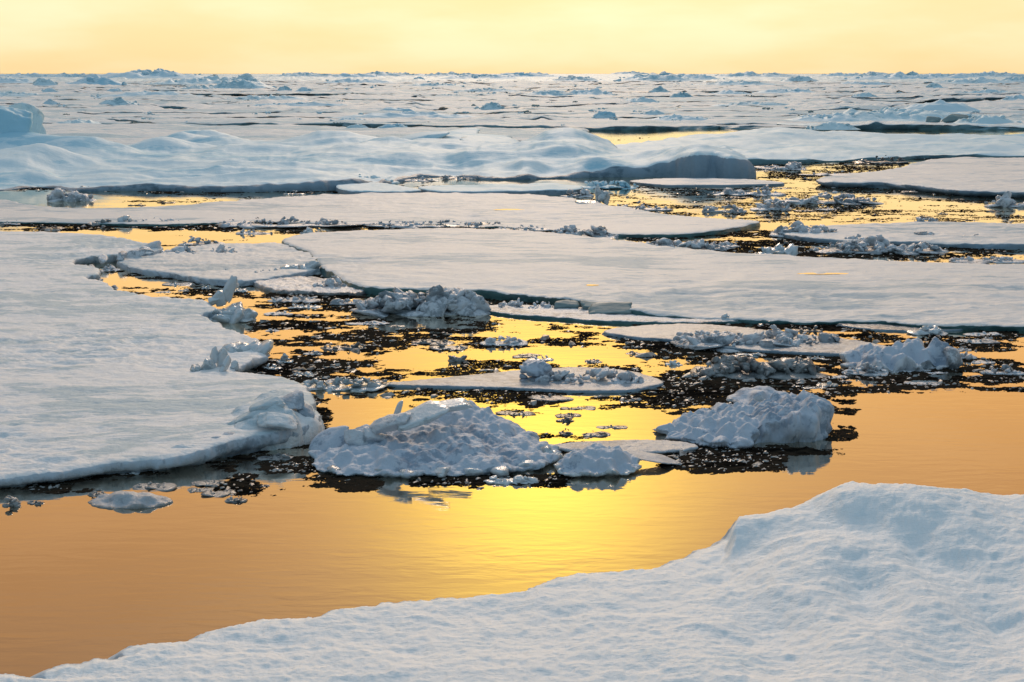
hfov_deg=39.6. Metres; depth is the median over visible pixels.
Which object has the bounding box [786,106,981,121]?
ice hummock
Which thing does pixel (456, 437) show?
ice lump
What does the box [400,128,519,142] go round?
ice plate stack
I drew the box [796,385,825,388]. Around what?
ice heap
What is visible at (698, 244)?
ice heap
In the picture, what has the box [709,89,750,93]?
ice hummock
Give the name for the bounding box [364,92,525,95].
ice floe
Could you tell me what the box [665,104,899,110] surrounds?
ice floe
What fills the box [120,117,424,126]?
ice floe
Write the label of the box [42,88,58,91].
ice hummock
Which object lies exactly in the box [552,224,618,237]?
ice heap
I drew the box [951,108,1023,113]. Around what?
ice floe
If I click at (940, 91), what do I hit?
ice floe
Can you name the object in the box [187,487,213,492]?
ice heap
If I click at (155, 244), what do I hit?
ice plate
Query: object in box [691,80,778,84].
ice hummock
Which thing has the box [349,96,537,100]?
ice floe
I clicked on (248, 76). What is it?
ice hummock
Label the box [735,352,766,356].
ice heap
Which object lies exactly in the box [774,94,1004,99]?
ice floe
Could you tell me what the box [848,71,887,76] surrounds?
ice hummock
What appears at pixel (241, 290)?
ice heap
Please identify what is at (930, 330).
ice heap
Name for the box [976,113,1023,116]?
ice floe
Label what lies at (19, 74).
ice hummock
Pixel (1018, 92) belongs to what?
ice floe
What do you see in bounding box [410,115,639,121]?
ice floe
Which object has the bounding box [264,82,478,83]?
ice floe
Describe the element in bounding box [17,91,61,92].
ice floe
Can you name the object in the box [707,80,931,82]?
ice floe
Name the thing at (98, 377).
ice floe
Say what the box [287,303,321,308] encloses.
ice heap
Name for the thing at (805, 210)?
ice heap
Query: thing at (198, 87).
ice hummock
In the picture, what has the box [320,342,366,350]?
ice heap
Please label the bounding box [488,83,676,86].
ice floe
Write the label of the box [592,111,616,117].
ice hummock
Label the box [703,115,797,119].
ice floe
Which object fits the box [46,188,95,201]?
ice heap
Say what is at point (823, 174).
ice heap
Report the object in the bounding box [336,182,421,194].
ice floe
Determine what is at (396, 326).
ice heap
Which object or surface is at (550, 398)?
ice heap
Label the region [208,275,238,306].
ice shard
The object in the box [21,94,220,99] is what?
ice floe
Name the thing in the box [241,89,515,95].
ice floe
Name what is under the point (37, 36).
sky
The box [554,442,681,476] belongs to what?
ice lump
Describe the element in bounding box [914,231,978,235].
ice heap
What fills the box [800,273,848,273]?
melt pool
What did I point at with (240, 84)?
ice hummock
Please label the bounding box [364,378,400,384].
ice heap
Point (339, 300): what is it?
ice heap
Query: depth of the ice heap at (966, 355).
40.43 m
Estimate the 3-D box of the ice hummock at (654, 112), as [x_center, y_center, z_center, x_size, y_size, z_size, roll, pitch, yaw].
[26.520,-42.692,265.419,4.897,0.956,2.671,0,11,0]
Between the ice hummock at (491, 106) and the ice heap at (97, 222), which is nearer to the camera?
the ice heap at (97, 222)
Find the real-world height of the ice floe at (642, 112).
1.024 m
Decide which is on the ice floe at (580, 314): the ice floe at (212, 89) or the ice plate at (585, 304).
the ice plate at (585, 304)
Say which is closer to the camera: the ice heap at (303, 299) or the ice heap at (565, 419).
the ice heap at (565, 419)
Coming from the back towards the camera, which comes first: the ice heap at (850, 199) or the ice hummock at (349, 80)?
the ice hummock at (349, 80)
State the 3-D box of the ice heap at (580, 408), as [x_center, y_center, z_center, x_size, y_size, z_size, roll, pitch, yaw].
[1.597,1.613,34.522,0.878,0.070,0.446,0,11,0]
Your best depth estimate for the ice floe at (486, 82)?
960.16 m
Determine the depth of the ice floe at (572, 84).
860.73 m
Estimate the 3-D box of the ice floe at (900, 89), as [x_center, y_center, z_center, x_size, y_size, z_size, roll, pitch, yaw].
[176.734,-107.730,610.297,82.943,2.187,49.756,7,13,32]
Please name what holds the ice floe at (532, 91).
on the sea
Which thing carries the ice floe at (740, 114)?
on the sea
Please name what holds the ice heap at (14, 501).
on the sea
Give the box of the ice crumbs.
[0,158,1023,492]
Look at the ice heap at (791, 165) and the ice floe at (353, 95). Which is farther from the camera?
the ice floe at (353, 95)
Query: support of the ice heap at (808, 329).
on the sea
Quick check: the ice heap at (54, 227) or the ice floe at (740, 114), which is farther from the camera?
the ice floe at (740, 114)
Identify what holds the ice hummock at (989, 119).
on the ice floe at (813, 124)
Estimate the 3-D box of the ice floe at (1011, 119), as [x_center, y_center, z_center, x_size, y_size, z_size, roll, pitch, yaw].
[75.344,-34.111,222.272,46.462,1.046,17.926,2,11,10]
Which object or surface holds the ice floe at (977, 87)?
on the sea
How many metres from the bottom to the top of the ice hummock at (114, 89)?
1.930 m
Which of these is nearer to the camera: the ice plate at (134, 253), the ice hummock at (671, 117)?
the ice plate at (134, 253)
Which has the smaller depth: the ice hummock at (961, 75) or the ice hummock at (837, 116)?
the ice hummock at (837, 116)
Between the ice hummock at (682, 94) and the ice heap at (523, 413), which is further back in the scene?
the ice hummock at (682, 94)
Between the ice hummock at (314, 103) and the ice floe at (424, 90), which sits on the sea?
the ice floe at (424, 90)
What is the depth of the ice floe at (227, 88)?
663.61 m
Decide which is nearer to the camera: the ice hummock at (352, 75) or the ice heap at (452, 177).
the ice heap at (452, 177)
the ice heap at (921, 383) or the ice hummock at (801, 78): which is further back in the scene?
the ice hummock at (801, 78)
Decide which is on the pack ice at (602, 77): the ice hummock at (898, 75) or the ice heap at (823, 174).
the ice hummock at (898, 75)
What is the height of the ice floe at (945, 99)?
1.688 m
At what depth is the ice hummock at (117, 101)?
336.36 m
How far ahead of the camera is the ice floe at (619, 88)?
631.96 m
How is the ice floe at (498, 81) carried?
on the sea
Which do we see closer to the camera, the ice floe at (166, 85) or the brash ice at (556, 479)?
the brash ice at (556, 479)
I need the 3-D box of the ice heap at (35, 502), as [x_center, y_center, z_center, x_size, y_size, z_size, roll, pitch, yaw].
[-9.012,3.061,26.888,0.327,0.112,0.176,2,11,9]
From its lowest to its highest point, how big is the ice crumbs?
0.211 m
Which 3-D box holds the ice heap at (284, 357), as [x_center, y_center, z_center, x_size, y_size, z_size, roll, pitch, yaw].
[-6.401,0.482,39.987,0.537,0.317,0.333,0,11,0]
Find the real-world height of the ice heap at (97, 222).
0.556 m
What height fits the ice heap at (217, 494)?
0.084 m
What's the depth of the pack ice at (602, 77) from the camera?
1540.38 m
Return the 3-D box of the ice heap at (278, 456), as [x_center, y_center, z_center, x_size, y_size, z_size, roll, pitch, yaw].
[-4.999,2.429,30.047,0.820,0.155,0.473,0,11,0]
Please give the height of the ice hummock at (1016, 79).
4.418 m
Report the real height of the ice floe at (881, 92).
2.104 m
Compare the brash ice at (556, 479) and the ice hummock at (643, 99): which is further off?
the ice hummock at (643, 99)
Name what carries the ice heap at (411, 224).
on the sea
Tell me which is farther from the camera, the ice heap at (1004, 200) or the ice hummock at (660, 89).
the ice hummock at (660, 89)
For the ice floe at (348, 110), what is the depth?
278.78 m
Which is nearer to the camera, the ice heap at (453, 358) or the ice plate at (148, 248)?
the ice heap at (453, 358)
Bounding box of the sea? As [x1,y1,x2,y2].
[0,73,1023,676]
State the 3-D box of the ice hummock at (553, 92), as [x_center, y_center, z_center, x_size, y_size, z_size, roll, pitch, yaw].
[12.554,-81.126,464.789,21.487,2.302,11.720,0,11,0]
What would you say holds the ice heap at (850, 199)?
on the sea
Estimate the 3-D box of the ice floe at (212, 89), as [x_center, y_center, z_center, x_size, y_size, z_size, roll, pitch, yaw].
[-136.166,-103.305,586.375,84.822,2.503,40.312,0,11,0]
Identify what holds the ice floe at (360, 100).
on the sea
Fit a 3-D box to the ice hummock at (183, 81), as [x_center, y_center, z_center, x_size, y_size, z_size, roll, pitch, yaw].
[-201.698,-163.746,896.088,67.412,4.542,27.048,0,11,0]
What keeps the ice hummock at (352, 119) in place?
on the ice floe at (253, 121)
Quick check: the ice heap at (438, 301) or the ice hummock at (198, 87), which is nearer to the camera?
the ice heap at (438, 301)
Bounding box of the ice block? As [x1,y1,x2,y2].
[0,102,45,133]
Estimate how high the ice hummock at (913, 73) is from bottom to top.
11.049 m
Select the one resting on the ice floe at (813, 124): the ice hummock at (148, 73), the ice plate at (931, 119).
the ice plate at (931, 119)
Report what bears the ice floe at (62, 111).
on the sea
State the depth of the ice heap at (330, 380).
37.44 m
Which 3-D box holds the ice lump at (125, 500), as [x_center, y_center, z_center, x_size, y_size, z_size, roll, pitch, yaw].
[-7.231,2.984,26.894,1.625,0.249,0.761,0,11,0]
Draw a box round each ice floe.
[0,81,146,83]
[0,83,160,85]
[0,84,201,86]
[0,86,184,88]
[0,87,80,89]
[0,89,40,91]
[0,97,74,99]
[0,99,237,104]
[0,103,112,106]
[0,127,755,191]
[0,192,759,237]
[0,231,321,486]
[0,481,1023,681]
[3,93,112,97]
[5,85,186,87]
[5,106,99,113]
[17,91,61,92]
[19,89,212,92]
[19,99,222,102]
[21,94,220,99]
[37,104,179,110]
[38,90,141,93]
[42,123,589,144]
[43,102,316,108]
[43,117,129,123]
[44,113,267,117]
[44,115,120,120]
[69,90,249,95]
[75,88,297,90]
[78,107,302,113]
[79,98,344,101]
[94,87,335,89]
[100,88,267,91]
[117,116,304,119]
[117,242,318,285]
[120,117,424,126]
[123,83,203,85]
[131,80,278,81]
[139,82,321,83]
[143,81,286,82]
[150,99,364,104]
[170,83,346,85]
[180,104,446,109]
[191,82,430,85]
[203,94,423,99]
[218,100,500,103]
[224,100,467,101]
[226,93,392,97]
[235,112,367,118]
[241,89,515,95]
[246,88,475,92]
[253,276,365,295]
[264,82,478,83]
[268,88,537,90]
[271,107,524,113]
[275,80,331,82]
[276,85,377,87]
[277,82,493,84]
[277,86,426,88]
[282,228,1023,331]
[292,88,533,91]
[317,101,525,109]
[323,82,468,83]
[323,114,595,119]
[331,87,583,89]
[335,84,489,85]
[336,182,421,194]
[342,121,728,130]
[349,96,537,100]
[363,88,528,89]
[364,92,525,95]
[376,94,562,98]
[384,100,614,106]
[385,84,525,86]
[386,85,535,88]
[388,367,662,392]
[396,80,457,82]
[403,81,540,82]
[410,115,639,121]
[417,96,616,99]
[418,183,583,194]
[419,98,623,102]
[427,118,754,123]
[437,80,578,81]
[440,113,648,115]
[445,105,677,111]
[456,83,664,84]
[458,81,681,83]
[461,91,619,92]
[470,87,607,88]
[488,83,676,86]
[489,305,740,324]
[507,110,755,114]
[509,93,749,97]
[511,91,776,94]
[515,85,681,88]
[520,82,704,84]
[521,103,719,109]
[525,89,761,92]
[533,81,676,83]
[533,96,774,101]
[539,82,728,85]
[546,112,815,118]
[549,101,744,103]
[550,81,710,82]
[574,88,688,89]
[576,85,819,86]
[576,89,818,90]
[601,91,787,95]
[603,323,884,356]
[609,100,874,106]
[615,127,1023,164]
[621,96,770,98]
[627,86,770,89]
[630,178,784,186]
[639,83,786,85]
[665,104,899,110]
[667,119,900,124]
[682,85,889,87]
[695,86,886,90]
[700,82,835,83]
[700,83,849,85]
[701,98,924,103]
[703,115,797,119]
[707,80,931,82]
[716,109,868,113]
[720,120,1023,129]
[726,96,994,101]
[728,101,913,107]
[739,80,899,81]
[748,89,968,92]
[749,91,965,94]
[750,92,1016,96]
[767,91,889,93]
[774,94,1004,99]
[776,120,1023,129]
[779,83,823,84]
[783,82,932,83]
[783,221,1023,248]
[791,83,978,85]
[816,157,1023,197]
[820,87,979,90]
[831,87,924,88]
[839,323,961,331]
[880,82,1023,84]
[880,85,1018,87]
[893,103,1023,109]
[897,89,1023,92]
[909,99,1023,104]
[936,87,1023,89]
[940,94,1023,96]
[940,118,1023,122]
[942,85,1023,88]
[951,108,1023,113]
[964,84,1023,85]
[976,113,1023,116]
[992,90,1023,93]
[1006,115,1023,118]
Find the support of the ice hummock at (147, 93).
on the ice floe at (162, 97)
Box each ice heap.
[0,220,19,224]
[2,495,20,506]
[27,500,44,504]
[36,225,65,229]
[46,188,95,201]
[87,219,111,225]
[87,489,105,496]
[101,264,119,270]
[117,215,133,221]
[121,471,139,474]
[133,482,176,491]
[135,217,178,220]
[161,244,237,253]
[162,281,193,285]
[178,236,223,245]
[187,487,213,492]
[191,480,218,485]
[195,480,224,486]
[201,489,235,497]
[208,301,257,323]
[215,215,361,228]
[221,289,247,291]
[222,339,273,356]
[225,267,279,272]
[225,496,247,503]
[236,228,272,234]
[257,453,293,460]
[264,311,292,315]
[264,363,281,368]
[266,328,279,331]
[267,295,320,302]
[277,353,292,362]
[279,261,321,274]
[284,190,304,194]
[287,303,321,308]
[294,371,313,376]
[300,227,318,233]
[300,377,387,391]
[303,350,322,354]
[312,276,345,287]
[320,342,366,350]
[326,378,342,383]
[329,298,363,304]
[345,321,368,324]
[351,285,490,317]
[359,174,399,183]
[363,219,501,228]
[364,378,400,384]
[365,321,388,324]
[388,325,404,326]
[405,176,437,181]
[411,339,439,343]
[429,339,454,344]
[429,343,468,350]
[440,175,477,178]
[448,355,466,361]
[480,336,527,345]
[483,475,538,484]
[495,225,549,230]
[495,410,535,415]
[498,298,553,308]
[512,354,537,357]
[518,352,539,355]
[519,360,552,380]
[525,355,553,360]
[528,393,573,401]
[529,367,650,384]
[540,446,562,461]
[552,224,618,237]
[555,412,580,418]
[556,416,573,421]
[559,428,572,434]
[560,189,593,197]
[560,406,595,409]
[582,180,638,188]
[582,430,610,436]
[585,359,601,362]
[596,425,627,428]
[617,200,673,210]
[625,351,638,354]
[646,238,732,250]
[664,360,682,365]
[665,324,840,352]
[690,354,827,379]
[702,204,746,212]
[710,185,785,195]
[710,241,739,247]
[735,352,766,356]
[750,198,792,210]
[754,161,807,169]
[757,243,797,255]
[769,220,836,237]
[781,191,883,204]
[792,325,822,332]
[796,210,813,211]
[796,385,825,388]
[798,171,849,175]
[807,356,828,359]
[813,234,949,254]
[815,207,836,209]
[816,381,838,386]
[824,375,846,378]
[841,362,888,376]
[844,233,860,238]
[852,155,910,163]
[898,370,922,371]
[904,381,939,385]
[906,325,947,335]
[914,217,937,221]
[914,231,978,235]
[927,371,947,374]
[948,256,1023,263]
[955,337,998,343]
[958,348,971,351]
[960,352,976,359]
[964,331,1000,335]
[971,360,995,363]
[980,364,1023,375]
[985,191,1023,207]
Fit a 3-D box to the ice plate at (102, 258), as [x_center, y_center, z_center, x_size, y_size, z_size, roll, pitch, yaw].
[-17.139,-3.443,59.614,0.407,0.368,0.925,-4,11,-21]
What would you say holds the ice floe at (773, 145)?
on the sea
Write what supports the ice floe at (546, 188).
on the sea
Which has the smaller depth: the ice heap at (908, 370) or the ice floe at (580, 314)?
the ice heap at (908, 370)
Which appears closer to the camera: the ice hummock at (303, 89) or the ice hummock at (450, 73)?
the ice hummock at (303, 89)
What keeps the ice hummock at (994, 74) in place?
on the pack ice at (602, 77)
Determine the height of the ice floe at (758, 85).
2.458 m
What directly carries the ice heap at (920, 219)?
on the sea
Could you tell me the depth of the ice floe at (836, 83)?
952.41 m
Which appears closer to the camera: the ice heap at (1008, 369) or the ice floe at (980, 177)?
the ice heap at (1008, 369)
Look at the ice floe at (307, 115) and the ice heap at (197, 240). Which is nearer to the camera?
the ice heap at (197, 240)
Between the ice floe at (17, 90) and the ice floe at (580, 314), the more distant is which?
the ice floe at (17, 90)
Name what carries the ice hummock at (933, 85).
on the ice floe at (977, 87)
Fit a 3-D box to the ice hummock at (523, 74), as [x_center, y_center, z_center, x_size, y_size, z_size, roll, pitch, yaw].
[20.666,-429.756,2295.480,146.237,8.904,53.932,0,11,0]
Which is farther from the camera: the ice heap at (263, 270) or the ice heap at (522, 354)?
the ice heap at (263, 270)
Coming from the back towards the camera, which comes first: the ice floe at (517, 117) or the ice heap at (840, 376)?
the ice floe at (517, 117)
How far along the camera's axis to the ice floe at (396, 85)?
795.06 m
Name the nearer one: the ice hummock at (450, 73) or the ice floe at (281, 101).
the ice floe at (281, 101)
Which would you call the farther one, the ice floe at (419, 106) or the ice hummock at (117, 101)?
the ice hummock at (117, 101)
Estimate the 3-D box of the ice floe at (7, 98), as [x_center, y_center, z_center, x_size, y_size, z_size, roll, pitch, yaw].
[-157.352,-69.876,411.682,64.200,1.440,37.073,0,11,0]
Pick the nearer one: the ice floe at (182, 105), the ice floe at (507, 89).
the ice floe at (182, 105)
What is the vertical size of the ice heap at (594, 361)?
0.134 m
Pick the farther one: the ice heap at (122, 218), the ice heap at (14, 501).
the ice heap at (122, 218)
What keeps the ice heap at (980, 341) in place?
on the sea
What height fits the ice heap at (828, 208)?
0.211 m
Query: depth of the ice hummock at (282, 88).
570.98 m
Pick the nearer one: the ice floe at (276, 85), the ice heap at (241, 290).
the ice heap at (241, 290)
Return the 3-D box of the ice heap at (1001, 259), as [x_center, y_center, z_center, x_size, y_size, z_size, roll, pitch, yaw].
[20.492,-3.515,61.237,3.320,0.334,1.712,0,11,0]
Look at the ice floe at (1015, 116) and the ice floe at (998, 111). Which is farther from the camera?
the ice floe at (998, 111)
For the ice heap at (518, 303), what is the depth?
49.05 m
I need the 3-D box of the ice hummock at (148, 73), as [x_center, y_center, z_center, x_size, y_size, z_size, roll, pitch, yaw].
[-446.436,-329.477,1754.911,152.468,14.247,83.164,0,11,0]
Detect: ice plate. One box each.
[98,254,107,263]
[116,251,126,260]
[125,248,147,257]
[139,246,155,253]
[141,240,160,247]
[554,300,579,308]
[554,439,697,453]
[580,300,596,308]
[588,302,631,313]
[926,116,940,122]
[941,114,967,122]
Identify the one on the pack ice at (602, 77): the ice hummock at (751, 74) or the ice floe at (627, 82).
the ice hummock at (751, 74)
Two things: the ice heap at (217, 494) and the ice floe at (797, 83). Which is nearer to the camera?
the ice heap at (217, 494)
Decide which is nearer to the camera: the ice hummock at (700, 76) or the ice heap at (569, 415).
the ice heap at (569, 415)
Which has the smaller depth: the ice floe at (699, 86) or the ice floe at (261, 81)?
the ice floe at (699, 86)
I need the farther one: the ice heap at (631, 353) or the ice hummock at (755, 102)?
the ice hummock at (755, 102)
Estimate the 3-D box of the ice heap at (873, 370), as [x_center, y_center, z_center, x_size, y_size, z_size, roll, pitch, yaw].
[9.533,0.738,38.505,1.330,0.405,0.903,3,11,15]
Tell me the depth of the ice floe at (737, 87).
688.43 m
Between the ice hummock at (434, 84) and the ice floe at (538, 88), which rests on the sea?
the ice floe at (538, 88)
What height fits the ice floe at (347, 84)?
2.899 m
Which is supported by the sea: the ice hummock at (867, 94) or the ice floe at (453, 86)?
the ice floe at (453, 86)
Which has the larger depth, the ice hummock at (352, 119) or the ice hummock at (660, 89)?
the ice hummock at (660, 89)
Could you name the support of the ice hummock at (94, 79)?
on the ice floe at (166, 85)
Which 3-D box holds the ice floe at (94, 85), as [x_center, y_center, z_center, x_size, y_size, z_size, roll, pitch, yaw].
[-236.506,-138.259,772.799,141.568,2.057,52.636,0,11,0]
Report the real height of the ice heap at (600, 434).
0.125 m
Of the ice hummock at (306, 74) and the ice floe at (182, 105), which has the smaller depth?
the ice floe at (182, 105)
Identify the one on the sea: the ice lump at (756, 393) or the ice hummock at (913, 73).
the ice lump at (756, 393)
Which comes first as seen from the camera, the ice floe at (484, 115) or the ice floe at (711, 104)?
the ice floe at (484, 115)
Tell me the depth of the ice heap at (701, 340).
42.15 m
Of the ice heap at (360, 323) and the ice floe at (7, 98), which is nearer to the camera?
the ice heap at (360, 323)
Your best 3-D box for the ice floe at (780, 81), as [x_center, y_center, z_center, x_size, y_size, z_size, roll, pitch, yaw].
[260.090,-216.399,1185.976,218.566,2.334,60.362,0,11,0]
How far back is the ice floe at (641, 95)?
453.95 m
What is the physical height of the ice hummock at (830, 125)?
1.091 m
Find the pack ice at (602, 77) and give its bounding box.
[0,74,1007,81]
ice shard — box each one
[190,346,238,371]
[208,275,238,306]
[575,184,609,204]
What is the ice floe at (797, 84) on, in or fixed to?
on the sea
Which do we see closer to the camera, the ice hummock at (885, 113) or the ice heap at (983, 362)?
the ice heap at (983, 362)
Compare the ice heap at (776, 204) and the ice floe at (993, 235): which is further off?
the ice heap at (776, 204)
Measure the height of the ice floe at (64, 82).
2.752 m
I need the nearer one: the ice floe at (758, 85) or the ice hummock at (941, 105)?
the ice hummock at (941, 105)
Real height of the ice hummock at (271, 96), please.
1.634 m
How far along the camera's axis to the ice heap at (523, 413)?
33.92 m
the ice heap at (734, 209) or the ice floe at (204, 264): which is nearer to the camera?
the ice floe at (204, 264)
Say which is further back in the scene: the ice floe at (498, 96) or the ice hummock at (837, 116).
the ice floe at (498, 96)
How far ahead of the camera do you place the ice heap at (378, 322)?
46.07 m
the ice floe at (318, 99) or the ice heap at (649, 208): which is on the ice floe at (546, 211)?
the ice heap at (649, 208)
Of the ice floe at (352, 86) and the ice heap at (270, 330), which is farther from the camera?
the ice floe at (352, 86)
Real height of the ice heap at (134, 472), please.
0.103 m
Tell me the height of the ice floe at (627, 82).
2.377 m
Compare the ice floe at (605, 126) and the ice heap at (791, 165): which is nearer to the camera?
the ice heap at (791, 165)
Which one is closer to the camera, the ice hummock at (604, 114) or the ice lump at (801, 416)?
the ice lump at (801, 416)
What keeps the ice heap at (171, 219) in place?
on the sea
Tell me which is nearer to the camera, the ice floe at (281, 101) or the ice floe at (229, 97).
the ice floe at (281, 101)
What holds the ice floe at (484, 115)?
on the sea
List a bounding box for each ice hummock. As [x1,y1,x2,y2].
[0,73,47,76]
[0,77,33,82]
[0,91,37,95]
[8,73,98,77]
[32,78,57,85]
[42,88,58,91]
[43,99,59,104]
[57,118,100,123]
[65,74,129,84]
[94,91,202,97]
[99,68,202,78]
[99,97,140,105]
[107,88,121,91]
[140,78,221,84]
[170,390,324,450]
[180,85,215,88]
[202,75,235,81]
[209,79,276,88]
[227,94,305,99]
[233,73,262,82]
[253,101,345,105]
[258,72,338,76]
[277,86,291,90]
[296,87,312,91]
[319,78,395,82]
[325,73,385,77]
[332,111,476,117]
[339,118,373,120]
[346,124,367,127]
[354,71,424,76]
[377,123,406,127]
[378,107,414,110]
[401,82,465,86]
[423,71,480,76]
[439,74,518,78]
[447,88,525,91]
[481,102,504,109]
[500,72,564,76]
[524,89,574,95]
[552,75,600,80]
[570,88,612,94]
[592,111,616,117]
[611,71,648,74]
[616,71,700,80]
[621,96,659,102]
[643,110,664,114]
[648,114,707,120]
[649,86,669,91]
[668,91,692,97]
[678,73,724,79]
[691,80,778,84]
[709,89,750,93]
[712,101,788,105]
[714,71,795,76]
[752,88,812,92]
[781,75,817,80]
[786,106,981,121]
[789,112,859,120]
[805,121,860,129]
[818,72,853,75]
[837,71,946,79]
[841,81,891,84]
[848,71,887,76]
[851,92,877,96]
[905,99,980,111]
[906,71,917,75]
[912,73,983,78]
[919,77,1021,83]
[925,83,942,87]
[952,89,1006,92]
[953,115,1021,123]
[967,71,1023,76]
[1000,76,1023,81]
[1000,94,1023,99]
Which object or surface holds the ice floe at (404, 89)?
on the sea
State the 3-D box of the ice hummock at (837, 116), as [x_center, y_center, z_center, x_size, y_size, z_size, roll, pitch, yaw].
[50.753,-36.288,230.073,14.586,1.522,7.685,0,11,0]
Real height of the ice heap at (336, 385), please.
0.421 m
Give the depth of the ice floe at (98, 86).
711.99 m
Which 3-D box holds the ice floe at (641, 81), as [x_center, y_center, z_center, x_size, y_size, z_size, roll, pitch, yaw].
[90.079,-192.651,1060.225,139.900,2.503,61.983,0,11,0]
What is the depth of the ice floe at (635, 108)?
300.34 m
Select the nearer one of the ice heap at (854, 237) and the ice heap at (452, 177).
the ice heap at (854, 237)
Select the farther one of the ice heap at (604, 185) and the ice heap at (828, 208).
the ice heap at (604, 185)
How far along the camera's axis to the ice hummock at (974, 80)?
937.83 m
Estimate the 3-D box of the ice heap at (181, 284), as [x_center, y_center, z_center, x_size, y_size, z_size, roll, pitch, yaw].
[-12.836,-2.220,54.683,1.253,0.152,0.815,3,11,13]
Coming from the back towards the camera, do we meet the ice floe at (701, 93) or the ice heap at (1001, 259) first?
the ice floe at (701, 93)
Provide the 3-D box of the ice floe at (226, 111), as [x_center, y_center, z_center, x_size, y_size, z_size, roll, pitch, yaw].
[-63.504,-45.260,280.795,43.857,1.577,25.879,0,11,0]
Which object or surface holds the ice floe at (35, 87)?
on the sea
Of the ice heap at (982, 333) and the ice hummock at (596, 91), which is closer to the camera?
the ice heap at (982, 333)
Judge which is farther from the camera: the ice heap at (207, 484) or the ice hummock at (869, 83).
the ice hummock at (869, 83)
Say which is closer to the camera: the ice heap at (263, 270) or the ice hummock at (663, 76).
the ice heap at (263, 270)
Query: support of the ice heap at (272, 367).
on the sea
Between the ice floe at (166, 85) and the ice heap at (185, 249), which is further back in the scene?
the ice floe at (166, 85)
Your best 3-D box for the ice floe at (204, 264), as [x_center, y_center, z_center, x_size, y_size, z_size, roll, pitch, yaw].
[-11.407,-3.404,60.685,10.621,0.442,9.871,9,14,40]
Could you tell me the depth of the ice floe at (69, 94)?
459.39 m
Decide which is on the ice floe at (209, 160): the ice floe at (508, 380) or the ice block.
the ice block
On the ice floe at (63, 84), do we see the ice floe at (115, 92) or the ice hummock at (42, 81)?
the ice hummock at (42, 81)
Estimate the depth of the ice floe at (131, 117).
239.74 m
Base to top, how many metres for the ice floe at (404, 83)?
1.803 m
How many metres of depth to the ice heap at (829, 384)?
37.01 m
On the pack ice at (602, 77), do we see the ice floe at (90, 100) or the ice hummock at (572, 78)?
the ice hummock at (572, 78)
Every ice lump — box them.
[88,491,172,508]
[308,398,560,478]
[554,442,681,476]
[652,390,833,448]
[726,386,788,402]
[839,337,963,372]
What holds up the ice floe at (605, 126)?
on the sea
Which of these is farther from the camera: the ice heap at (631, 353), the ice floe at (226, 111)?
the ice floe at (226, 111)
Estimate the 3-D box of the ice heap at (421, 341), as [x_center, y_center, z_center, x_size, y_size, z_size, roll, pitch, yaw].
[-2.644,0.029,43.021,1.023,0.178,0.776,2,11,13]
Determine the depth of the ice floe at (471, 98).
416.99 m
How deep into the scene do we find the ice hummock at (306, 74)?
2282.77 m
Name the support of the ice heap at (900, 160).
on the sea
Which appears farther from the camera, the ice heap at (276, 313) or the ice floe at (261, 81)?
the ice floe at (261, 81)
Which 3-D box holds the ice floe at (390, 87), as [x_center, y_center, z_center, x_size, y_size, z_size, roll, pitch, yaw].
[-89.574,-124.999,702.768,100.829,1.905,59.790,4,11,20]
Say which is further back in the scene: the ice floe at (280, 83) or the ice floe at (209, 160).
the ice floe at (280, 83)
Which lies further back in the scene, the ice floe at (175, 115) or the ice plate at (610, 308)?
the ice floe at (175, 115)
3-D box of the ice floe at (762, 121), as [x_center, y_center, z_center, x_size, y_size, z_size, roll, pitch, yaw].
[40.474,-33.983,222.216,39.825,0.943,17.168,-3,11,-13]
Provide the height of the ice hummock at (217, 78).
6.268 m
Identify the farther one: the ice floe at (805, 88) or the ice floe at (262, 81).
the ice floe at (262, 81)
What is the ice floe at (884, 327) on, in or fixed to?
on the sea
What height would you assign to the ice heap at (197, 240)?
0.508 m
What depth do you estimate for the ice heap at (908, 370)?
38.72 m
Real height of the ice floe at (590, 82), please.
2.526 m
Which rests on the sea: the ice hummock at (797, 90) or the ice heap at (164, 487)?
the ice heap at (164, 487)
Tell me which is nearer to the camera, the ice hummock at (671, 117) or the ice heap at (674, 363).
the ice heap at (674, 363)
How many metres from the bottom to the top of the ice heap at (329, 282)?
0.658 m
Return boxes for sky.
[0,0,1023,72]
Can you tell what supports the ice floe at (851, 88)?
on the sea
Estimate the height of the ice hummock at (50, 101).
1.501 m
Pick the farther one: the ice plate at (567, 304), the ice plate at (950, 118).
the ice plate at (950, 118)
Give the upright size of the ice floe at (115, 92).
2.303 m
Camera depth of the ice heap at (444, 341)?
42.73 m
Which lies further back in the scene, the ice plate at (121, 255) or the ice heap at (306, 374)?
the ice plate at (121, 255)
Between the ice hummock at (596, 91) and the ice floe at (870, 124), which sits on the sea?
the ice floe at (870, 124)
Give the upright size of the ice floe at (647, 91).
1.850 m
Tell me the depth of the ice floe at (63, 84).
809.03 m
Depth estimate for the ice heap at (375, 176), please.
104.61 m
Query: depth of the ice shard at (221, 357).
37.52 m
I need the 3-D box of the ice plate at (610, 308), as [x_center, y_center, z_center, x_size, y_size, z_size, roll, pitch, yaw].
[3.296,-1.082,47.748,1.492,0.426,0.877,0,11,0]
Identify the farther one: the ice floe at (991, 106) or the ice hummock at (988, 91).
the ice hummock at (988, 91)
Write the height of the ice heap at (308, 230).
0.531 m
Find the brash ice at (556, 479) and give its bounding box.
[0,135,1023,496]
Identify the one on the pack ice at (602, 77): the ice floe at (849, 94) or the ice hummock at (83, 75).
the ice hummock at (83, 75)
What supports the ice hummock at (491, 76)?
on the pack ice at (602, 77)

